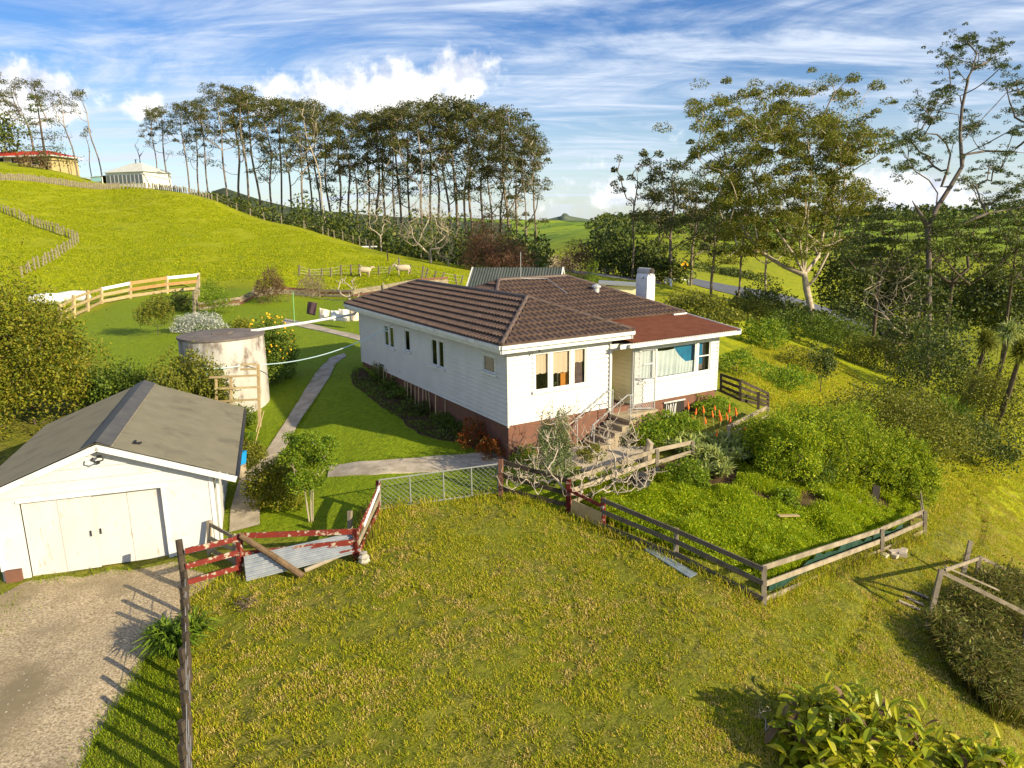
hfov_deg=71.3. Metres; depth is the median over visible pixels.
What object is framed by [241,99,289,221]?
gum tree
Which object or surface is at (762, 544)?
weeds
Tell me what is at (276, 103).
gum tree
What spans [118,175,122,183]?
window
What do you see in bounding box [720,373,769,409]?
rail fence
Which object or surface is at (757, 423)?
garden shrub
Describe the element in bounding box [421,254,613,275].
road fence
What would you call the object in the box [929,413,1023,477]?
shrub
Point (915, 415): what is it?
shrub
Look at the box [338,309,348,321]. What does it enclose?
towel
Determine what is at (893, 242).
pine tree
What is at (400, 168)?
gum tree
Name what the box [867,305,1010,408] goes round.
evergreen tree
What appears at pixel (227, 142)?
gum tree
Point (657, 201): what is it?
gum tree
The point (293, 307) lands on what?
clothes post
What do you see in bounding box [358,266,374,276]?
sheep
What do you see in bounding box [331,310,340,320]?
towel
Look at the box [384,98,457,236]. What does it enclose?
gum tree
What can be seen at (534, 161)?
gum tree
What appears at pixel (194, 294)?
paling gate
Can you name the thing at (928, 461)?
garden shrub
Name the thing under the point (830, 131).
gum tree
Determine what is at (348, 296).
fruit tree
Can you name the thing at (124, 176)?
window
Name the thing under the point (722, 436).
aloe
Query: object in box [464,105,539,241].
gum tree
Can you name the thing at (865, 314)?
hedgerow
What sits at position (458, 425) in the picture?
bed plant
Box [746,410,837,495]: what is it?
garden shrub
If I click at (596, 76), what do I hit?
sky
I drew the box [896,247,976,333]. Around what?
evergreen tree
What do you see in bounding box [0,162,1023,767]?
ground
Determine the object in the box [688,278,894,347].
road
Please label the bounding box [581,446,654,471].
paved yard
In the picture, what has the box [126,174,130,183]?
window
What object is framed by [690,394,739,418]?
garden shrub
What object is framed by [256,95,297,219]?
gum tree
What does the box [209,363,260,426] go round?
plant trellis
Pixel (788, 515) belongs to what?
plank
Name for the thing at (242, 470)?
stump
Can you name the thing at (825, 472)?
garden shrub
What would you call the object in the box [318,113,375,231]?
gum tree
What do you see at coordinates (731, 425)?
rail fence
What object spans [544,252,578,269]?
scrub
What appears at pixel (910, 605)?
plank
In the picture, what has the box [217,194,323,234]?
wire fence
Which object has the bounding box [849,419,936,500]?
garden shrub
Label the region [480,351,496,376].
window
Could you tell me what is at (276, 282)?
shrub
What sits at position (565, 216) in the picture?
hills
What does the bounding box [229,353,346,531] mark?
garden path
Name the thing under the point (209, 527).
wooden gate
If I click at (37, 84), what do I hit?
gum tree
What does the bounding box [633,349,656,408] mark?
screen door
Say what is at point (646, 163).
gum tree
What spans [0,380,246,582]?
garage
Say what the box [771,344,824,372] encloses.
shrub
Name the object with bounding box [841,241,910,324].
evergreen tree
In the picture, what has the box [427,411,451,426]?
bed plant
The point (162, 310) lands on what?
tree
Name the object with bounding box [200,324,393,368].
hose
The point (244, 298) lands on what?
fence
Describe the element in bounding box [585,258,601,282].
sapling
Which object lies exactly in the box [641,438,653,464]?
stump
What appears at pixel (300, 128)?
gum tree
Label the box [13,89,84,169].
conifer tree
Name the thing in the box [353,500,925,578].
dry grass
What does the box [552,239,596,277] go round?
shrub
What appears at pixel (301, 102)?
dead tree
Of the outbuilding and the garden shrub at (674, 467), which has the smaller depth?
the garden shrub at (674, 467)
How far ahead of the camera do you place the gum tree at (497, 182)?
143.99 m
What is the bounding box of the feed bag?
[358,551,369,564]
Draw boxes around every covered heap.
[28,293,63,304]
[59,290,90,301]
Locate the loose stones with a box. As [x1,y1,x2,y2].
[0,567,216,767]
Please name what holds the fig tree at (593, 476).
on the ground at (126, 336)
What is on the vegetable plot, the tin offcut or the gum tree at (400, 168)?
the tin offcut
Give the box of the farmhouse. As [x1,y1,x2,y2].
[343,252,741,460]
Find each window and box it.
[106,175,110,182]
[110,175,114,182]
[114,175,118,183]
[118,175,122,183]
[123,174,126,183]
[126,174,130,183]
[130,174,134,183]
[135,174,138,183]
[139,174,143,182]
[382,323,395,350]
[402,327,411,353]
[429,336,445,371]
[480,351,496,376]
[532,345,589,394]
[638,339,712,383]
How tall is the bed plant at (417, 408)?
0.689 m
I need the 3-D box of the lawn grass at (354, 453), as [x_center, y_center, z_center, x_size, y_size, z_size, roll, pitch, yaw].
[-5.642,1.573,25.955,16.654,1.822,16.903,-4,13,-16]
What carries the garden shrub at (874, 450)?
on the ground at (126, 336)
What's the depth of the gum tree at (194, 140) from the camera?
151.35 m
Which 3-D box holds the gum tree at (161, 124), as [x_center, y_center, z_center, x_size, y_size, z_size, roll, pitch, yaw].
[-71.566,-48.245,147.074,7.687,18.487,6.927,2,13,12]
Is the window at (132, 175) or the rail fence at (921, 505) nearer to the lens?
the rail fence at (921, 505)
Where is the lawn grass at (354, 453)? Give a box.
[223,362,623,539]
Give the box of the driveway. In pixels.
[0,562,214,767]
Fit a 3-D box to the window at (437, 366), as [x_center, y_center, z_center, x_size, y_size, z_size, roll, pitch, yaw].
[-2.686,-1.101,25.624,0.120,1.120,1.260,-8,15,-30]
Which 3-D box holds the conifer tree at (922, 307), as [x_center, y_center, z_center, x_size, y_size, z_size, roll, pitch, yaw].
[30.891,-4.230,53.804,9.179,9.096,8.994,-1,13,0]
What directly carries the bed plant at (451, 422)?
on the flower bed
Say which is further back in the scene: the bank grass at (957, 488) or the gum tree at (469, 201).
the gum tree at (469, 201)
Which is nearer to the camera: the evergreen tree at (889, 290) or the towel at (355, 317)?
the towel at (355, 317)
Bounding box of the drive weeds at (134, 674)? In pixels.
[0,557,225,767]
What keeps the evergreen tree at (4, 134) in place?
on the ground at (126, 336)
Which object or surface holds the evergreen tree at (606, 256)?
on the ground at (126, 336)
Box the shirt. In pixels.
[307,301,316,315]
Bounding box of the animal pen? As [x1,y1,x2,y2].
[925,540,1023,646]
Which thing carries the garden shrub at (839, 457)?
on the ground at (126, 336)
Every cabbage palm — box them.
[964,327,1003,411]
[983,316,1023,423]
[993,336,1023,438]
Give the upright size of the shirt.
0.920 m
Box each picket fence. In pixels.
[0,173,120,188]
[122,182,212,199]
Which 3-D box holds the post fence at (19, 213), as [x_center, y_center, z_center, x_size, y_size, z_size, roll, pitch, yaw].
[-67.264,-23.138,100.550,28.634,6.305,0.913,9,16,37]
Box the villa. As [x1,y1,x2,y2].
[82,159,172,190]
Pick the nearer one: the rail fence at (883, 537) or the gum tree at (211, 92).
the rail fence at (883, 537)
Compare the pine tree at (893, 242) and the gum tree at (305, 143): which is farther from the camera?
the gum tree at (305, 143)
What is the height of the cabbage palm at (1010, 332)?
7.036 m
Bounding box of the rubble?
[880,547,907,558]
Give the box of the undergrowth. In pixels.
[190,191,557,267]
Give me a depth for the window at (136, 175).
140.99 m
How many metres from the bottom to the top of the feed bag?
0.280 m
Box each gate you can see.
[192,275,199,314]
[206,520,235,565]
[378,463,497,508]
[566,479,605,529]
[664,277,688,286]
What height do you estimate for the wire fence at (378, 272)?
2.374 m
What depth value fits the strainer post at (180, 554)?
16.48 m
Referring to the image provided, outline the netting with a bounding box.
[769,524,902,590]
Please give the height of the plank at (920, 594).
0.167 m
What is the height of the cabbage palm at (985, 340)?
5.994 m
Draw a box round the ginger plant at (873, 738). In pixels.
[764,672,942,767]
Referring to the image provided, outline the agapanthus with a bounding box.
[127,604,225,662]
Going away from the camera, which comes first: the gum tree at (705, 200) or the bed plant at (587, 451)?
the bed plant at (587, 451)
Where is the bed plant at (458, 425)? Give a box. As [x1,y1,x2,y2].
[445,420,467,435]
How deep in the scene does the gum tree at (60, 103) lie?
153.21 m
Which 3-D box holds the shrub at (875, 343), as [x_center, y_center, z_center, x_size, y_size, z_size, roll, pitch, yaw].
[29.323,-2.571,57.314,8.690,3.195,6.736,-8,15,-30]
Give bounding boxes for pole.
[304,557,339,572]
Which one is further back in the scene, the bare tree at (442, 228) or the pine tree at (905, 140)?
the bare tree at (442, 228)
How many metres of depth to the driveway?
14.40 m
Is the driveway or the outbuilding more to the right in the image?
the outbuilding
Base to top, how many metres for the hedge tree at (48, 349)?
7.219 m
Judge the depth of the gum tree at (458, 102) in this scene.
127.41 m
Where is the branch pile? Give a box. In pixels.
[233,594,260,612]
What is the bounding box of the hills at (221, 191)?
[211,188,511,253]
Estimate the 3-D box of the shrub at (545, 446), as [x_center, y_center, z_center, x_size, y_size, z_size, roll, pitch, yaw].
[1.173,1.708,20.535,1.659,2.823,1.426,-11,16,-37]
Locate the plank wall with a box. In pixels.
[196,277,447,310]
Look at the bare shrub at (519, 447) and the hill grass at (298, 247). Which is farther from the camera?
the hill grass at (298, 247)
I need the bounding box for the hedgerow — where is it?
[566,233,1023,348]
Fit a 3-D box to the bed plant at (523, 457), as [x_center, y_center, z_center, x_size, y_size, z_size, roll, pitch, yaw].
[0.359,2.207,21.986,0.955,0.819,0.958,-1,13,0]
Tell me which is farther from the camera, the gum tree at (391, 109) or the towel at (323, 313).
the gum tree at (391, 109)
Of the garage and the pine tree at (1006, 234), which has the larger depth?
the pine tree at (1006, 234)
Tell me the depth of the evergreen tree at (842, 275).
84.65 m
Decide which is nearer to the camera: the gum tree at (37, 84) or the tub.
the tub
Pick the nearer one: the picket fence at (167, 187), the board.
the board
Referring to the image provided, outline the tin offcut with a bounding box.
[871,484,879,501]
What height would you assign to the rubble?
0.154 m
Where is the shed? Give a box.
[466,267,564,286]
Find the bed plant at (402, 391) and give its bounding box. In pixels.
[384,384,412,399]
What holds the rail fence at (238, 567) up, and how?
on the ground at (126, 336)
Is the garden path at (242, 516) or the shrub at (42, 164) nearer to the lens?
the garden path at (242, 516)
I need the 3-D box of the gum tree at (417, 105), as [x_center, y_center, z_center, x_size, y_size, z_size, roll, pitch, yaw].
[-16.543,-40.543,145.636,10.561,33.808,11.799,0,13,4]
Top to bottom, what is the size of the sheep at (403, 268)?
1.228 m
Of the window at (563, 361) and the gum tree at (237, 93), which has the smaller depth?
the window at (563, 361)
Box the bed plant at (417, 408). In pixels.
[404,399,432,413]
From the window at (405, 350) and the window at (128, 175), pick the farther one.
the window at (128, 175)
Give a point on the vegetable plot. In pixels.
(732, 477)
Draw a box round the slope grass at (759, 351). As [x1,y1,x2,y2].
[722,339,889,436]
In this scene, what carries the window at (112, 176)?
in the villa
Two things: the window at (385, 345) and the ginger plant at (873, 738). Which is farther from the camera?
the window at (385, 345)
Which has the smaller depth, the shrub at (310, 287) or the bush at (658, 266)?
the shrub at (310, 287)
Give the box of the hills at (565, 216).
[546,213,590,220]
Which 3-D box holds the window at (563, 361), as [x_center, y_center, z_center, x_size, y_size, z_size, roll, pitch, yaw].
[1.491,-0.499,22.694,2.220,1.340,0.376,-8,15,-30]
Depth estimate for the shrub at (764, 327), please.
44.31 m
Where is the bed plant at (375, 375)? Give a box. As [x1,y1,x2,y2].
[367,363,385,381]
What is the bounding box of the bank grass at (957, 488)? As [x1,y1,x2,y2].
[923,428,1023,530]
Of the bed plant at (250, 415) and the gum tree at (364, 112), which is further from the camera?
the gum tree at (364, 112)
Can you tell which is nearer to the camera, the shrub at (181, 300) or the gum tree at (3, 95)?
the shrub at (181, 300)
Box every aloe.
[663,428,717,457]
[687,438,750,462]
[691,451,737,477]
[707,429,750,452]
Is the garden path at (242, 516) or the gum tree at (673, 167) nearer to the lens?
the garden path at (242, 516)
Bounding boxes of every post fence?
[0,204,76,236]
[20,233,78,276]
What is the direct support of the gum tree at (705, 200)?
on the ground at (126, 336)
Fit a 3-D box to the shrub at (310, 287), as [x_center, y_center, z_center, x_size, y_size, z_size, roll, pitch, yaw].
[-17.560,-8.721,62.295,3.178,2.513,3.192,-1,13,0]
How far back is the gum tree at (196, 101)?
145.80 m
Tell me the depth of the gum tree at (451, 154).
141.00 m
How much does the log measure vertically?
1.040 m
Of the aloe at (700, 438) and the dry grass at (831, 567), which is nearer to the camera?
the dry grass at (831, 567)
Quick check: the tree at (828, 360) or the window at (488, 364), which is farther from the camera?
the tree at (828, 360)
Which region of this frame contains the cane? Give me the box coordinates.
[251,411,263,456]
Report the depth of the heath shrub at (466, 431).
23.11 m
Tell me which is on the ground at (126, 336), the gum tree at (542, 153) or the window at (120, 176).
the gum tree at (542, 153)
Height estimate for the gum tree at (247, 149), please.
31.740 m
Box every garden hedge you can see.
[619,413,678,446]
[651,408,703,435]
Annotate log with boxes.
[239,534,304,577]
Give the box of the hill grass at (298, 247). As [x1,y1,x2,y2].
[0,169,463,312]
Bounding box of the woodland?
[406,200,1023,242]
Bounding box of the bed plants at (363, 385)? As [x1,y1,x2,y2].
[351,365,495,453]
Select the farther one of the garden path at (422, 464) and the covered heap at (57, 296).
the covered heap at (57, 296)
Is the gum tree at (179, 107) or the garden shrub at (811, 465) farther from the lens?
the gum tree at (179, 107)
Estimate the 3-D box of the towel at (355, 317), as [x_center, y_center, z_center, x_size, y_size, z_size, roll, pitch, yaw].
[-9.645,-4.226,44.057,0.781,0.688,0.297,-2,13,-5]
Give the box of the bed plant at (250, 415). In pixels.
[238,404,257,427]
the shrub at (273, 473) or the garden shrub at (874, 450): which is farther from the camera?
the garden shrub at (874, 450)
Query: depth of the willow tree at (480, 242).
92.93 m
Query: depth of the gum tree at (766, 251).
88.50 m
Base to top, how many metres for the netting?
0.948 m
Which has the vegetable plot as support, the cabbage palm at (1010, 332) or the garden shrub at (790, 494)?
the garden shrub at (790, 494)
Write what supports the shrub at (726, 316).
on the ground at (126, 336)
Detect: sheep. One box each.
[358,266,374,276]
[391,264,410,275]
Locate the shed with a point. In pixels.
(479, 275)
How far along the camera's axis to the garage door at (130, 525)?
17.86 m
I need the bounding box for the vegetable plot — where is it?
[613,453,921,576]
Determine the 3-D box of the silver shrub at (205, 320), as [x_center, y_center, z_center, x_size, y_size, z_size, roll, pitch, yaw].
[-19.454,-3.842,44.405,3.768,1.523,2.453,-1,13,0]
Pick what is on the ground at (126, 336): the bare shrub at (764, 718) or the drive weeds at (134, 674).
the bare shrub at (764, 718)
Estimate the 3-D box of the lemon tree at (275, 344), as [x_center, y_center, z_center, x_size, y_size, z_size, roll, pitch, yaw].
[-10.830,-1.633,32.037,2.885,3.212,2.834,-1,13,0]
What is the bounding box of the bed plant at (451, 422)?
[442,416,457,427]
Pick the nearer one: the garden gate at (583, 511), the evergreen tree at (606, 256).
the garden gate at (583, 511)
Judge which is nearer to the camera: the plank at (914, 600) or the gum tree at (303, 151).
the plank at (914, 600)
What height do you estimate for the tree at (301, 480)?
2.702 m
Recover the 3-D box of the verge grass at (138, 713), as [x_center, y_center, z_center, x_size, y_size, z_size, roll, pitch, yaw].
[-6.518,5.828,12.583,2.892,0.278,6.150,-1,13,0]
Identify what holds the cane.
on the ground at (126, 336)
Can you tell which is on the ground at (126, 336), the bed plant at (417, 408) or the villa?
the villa
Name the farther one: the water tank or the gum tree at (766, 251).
the gum tree at (766, 251)
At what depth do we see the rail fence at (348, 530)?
17.25 m
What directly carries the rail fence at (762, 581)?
on the ground at (126, 336)
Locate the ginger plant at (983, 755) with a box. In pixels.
[927,722,1023,767]
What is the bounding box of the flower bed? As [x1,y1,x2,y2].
[350,368,481,449]
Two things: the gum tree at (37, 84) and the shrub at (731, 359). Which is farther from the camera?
the gum tree at (37, 84)
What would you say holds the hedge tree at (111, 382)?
on the ground at (126, 336)
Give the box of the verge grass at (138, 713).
[80,653,193,767]
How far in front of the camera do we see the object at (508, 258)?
92.03 m
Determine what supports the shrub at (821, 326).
on the ground at (126, 336)
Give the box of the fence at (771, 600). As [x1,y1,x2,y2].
[163,485,934,764]
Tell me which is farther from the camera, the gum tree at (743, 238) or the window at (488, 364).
the gum tree at (743, 238)
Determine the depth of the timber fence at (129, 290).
62.20 m
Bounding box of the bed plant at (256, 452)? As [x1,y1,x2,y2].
[243,437,268,467]
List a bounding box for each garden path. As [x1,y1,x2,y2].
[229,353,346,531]
[283,318,359,340]
[327,445,599,476]
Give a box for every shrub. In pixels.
[13,152,54,168]
[144,336,244,405]
[158,289,192,311]
[166,310,230,333]
[189,273,239,314]
[238,454,308,511]
[250,262,290,303]
[295,271,328,297]
[454,416,487,449]
[475,434,506,460]
[509,435,536,469]
[526,402,579,486]
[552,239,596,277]
[659,456,712,489]
[660,287,729,316]
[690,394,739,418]
[693,306,758,327]
[718,346,770,374]
[724,295,778,321]
[726,400,809,469]
[735,317,792,348]
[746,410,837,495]
[756,706,781,732]
[757,363,818,391]
[758,307,844,345]
[766,393,844,464]
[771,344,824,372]
[771,485,800,509]
[775,446,838,487]
[793,398,878,487]
[807,367,1006,479]
[812,314,878,350]
[815,393,877,468]
[826,331,916,372]
[827,393,906,487]
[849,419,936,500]
[876,434,948,506]
[892,419,978,457]
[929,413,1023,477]
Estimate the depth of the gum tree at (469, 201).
139.40 m
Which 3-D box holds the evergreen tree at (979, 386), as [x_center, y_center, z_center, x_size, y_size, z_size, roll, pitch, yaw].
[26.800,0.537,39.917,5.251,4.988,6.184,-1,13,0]
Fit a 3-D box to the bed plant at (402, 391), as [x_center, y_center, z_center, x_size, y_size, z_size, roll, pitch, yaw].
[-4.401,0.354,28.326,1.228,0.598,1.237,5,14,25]
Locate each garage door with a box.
[21,496,101,575]
[91,488,168,564]
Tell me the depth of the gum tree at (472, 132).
129.31 m
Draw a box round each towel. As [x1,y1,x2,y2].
[319,308,329,320]
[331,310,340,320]
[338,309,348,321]
[350,311,358,320]
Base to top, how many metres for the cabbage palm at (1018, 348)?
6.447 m
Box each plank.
[777,514,799,516]
[898,600,920,610]
[905,595,924,605]
[911,590,928,598]
[943,565,999,590]
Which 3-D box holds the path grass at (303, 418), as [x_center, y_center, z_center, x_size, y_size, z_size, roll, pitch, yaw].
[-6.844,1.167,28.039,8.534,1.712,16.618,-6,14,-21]
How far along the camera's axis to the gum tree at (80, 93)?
153.13 m
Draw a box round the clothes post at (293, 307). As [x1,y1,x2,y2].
[292,292,294,322]
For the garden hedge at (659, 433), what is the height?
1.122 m
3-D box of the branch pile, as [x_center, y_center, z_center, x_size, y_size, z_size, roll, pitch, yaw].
[-5.887,4.857,15.808,0.549,0.416,0.763,-1,13,0]
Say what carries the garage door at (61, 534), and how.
in the garage
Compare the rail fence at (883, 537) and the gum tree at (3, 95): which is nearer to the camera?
the rail fence at (883, 537)
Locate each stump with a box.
[234,463,246,477]
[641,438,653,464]
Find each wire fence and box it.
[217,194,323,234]
[298,258,463,284]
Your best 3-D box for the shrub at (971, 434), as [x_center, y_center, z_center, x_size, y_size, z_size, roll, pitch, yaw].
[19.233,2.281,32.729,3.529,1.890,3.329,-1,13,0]
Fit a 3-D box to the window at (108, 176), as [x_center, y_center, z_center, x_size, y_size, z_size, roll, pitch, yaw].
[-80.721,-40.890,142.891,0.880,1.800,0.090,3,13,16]
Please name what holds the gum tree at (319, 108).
on the ground at (126, 336)
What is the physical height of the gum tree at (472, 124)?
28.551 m
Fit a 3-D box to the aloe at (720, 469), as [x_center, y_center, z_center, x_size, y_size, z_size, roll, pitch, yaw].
[6.041,2.428,21.662,1.670,0.590,1.929,-1,13,0]
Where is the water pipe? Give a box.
[251,312,356,330]
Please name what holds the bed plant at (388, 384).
on the flower bed
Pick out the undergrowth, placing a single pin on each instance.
(337, 226)
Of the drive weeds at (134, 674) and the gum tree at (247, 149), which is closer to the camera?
the drive weeds at (134, 674)
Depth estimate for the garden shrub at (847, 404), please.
25.20 m
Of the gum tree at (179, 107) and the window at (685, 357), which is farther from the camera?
the gum tree at (179, 107)
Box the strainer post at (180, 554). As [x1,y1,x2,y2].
[175,539,189,588]
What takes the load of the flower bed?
on the ground at (126, 336)
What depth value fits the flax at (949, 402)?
37.62 m
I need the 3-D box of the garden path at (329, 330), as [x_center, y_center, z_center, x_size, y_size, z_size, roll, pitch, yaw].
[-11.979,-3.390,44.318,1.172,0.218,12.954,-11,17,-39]
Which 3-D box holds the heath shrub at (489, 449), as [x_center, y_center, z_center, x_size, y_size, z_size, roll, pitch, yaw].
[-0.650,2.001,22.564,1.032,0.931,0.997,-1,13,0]
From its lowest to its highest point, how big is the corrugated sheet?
0.765 m
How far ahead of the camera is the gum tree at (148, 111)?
143.15 m
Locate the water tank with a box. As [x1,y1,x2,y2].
[176,328,269,412]
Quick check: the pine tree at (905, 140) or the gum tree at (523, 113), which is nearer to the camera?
the pine tree at (905, 140)
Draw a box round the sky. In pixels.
[0,0,1023,219]
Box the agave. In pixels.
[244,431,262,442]
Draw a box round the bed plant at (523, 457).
[509,443,537,467]
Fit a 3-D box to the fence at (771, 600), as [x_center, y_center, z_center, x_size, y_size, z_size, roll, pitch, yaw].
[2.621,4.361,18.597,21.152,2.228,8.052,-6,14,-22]
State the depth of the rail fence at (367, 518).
18.08 m
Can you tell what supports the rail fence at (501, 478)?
on the ground at (126, 336)
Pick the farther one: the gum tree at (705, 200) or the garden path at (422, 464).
the gum tree at (705, 200)
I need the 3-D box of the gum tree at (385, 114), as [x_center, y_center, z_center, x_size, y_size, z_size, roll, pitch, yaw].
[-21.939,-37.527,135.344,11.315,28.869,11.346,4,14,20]
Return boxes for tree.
[0,72,62,150]
[0,88,26,151]
[0,105,30,156]
[0,238,122,439]
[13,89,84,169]
[38,90,82,175]
[68,88,101,175]
[73,356,164,408]
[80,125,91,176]
[132,288,177,334]
[137,108,166,172]
[142,103,180,170]
[166,101,200,192]
[174,106,212,190]
[181,96,224,192]
[190,82,250,205]
[206,88,266,207]
[216,85,267,210]
[220,316,255,328]
[222,87,277,205]
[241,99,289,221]
[247,312,300,384]
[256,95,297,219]
[259,98,311,217]
[268,104,327,228]
[275,428,341,521]
[284,99,328,224]
[286,100,340,219]
[287,97,330,235]
[297,112,355,221]
[317,110,362,221]
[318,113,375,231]
[323,117,374,230]
[330,275,366,299]
[345,104,406,234]
[348,109,383,228]
[349,113,412,252]
[357,170,398,250]
[359,106,425,253]
[372,102,420,234]
[376,108,434,245]
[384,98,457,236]
[395,106,464,235]
[397,182,462,262]
[403,97,450,234]
[411,93,480,239]
[416,94,494,235]
[437,100,493,234]
[437,238,454,265]
[440,103,491,232]
[450,100,515,228]
[455,205,509,268]
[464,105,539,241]
[467,107,511,243]
[472,104,537,231]
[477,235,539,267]
[485,119,552,235]
[492,397,667,498]
[495,122,550,244]
[518,131,554,243]
[570,229,628,274]
[587,239,655,276]
[610,148,663,278]
[613,235,684,276]
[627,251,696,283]
[635,184,681,276]
[638,157,711,284]
[652,67,929,322]
[670,176,724,285]
[679,192,752,293]
[729,168,772,297]
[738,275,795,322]
[741,194,796,294]
[804,337,839,390]
[810,228,889,320]
[824,201,932,357]
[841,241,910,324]
[856,252,924,366]
[862,267,982,385]
[865,250,949,328]
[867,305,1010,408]
[882,22,1023,376]
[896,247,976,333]
[898,205,1023,369]
[932,260,1022,349]
[936,356,1023,444]
[953,259,1023,359]
[968,195,1023,357]
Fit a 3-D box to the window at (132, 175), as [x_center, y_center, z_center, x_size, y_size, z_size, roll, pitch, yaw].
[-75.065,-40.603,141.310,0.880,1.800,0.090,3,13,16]
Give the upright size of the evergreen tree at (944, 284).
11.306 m
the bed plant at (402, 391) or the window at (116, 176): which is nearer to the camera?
the bed plant at (402, 391)
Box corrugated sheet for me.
[244,534,360,580]
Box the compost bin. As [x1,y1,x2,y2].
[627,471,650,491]
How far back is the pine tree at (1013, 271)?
64.72 m
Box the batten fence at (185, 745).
[177,570,193,767]
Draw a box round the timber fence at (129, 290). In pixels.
[57,272,199,322]
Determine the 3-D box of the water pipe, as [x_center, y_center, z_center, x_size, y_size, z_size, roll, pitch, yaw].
[-8.775,-2.743,30.574,4.996,0.489,0.269,-13,18,-43]
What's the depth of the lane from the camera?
102.79 m
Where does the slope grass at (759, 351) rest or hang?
on the ground at (126, 336)
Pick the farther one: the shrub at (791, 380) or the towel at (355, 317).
the towel at (355, 317)
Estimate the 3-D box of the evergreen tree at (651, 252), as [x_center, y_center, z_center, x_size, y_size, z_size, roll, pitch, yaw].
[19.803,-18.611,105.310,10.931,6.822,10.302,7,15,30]
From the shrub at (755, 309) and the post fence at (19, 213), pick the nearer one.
the shrub at (755, 309)
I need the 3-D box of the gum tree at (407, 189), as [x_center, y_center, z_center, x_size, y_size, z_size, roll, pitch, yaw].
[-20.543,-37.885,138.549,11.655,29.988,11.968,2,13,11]
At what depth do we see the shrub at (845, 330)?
67.56 m
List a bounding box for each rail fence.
[185,533,243,584]
[239,510,355,566]
[322,226,373,249]
[353,480,380,561]
[498,459,566,506]
[567,440,694,503]
[601,497,766,605]
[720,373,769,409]
[727,406,768,441]
[762,510,926,600]
[917,484,923,522]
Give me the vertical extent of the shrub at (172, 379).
3.691 m
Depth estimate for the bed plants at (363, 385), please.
27.11 m
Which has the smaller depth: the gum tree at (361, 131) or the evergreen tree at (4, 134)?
the gum tree at (361, 131)
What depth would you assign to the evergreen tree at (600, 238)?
111.89 m
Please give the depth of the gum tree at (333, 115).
138.14 m
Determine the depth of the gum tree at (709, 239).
91.78 m
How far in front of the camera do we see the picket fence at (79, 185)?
131.16 m
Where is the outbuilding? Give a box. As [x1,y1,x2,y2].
[598,280,635,294]
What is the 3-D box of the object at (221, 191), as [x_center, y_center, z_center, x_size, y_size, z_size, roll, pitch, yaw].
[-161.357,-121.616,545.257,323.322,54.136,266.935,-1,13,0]
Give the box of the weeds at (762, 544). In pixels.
[576,457,926,587]
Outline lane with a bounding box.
[506,266,660,283]
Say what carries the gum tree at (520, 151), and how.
on the ground at (126, 336)
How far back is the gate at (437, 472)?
19.87 m
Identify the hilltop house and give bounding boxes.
[0,150,82,175]
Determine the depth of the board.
17.16 m
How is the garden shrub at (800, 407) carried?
on the ground at (126, 336)
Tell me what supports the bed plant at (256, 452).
on the ground at (126, 336)
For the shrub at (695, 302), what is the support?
on the ground at (126, 336)
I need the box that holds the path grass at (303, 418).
[226,358,506,531]
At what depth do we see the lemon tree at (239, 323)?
40.63 m
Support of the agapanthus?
on the ground at (126, 336)
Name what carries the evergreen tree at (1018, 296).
on the ground at (126, 336)
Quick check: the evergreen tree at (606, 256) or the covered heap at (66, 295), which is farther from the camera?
the evergreen tree at (606, 256)
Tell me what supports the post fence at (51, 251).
on the ground at (126, 336)
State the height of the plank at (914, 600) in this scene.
0.190 m
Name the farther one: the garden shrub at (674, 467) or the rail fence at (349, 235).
the rail fence at (349, 235)
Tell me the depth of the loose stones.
14.37 m
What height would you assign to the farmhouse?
6.750 m
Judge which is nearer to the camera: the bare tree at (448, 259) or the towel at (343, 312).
the towel at (343, 312)
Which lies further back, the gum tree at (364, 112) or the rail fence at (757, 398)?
the gum tree at (364, 112)
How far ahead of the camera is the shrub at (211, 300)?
53.01 m
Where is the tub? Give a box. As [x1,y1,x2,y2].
[241,450,246,464]
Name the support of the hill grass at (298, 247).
on the ground at (126, 336)
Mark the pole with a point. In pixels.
(311, 567)
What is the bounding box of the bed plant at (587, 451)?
[574,443,607,463]
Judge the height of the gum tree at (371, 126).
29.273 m
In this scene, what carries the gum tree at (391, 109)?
on the ground at (126, 336)
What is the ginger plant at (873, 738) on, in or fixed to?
on the ground at (126, 336)
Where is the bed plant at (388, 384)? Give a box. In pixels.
[379,376,398,389]
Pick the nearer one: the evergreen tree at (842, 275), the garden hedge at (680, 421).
the garden hedge at (680, 421)
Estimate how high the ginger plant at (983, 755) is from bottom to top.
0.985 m
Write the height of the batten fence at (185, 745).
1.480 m
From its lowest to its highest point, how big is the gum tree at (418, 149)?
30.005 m
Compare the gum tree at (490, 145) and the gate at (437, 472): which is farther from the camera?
the gum tree at (490, 145)
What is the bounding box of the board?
[644,547,696,577]

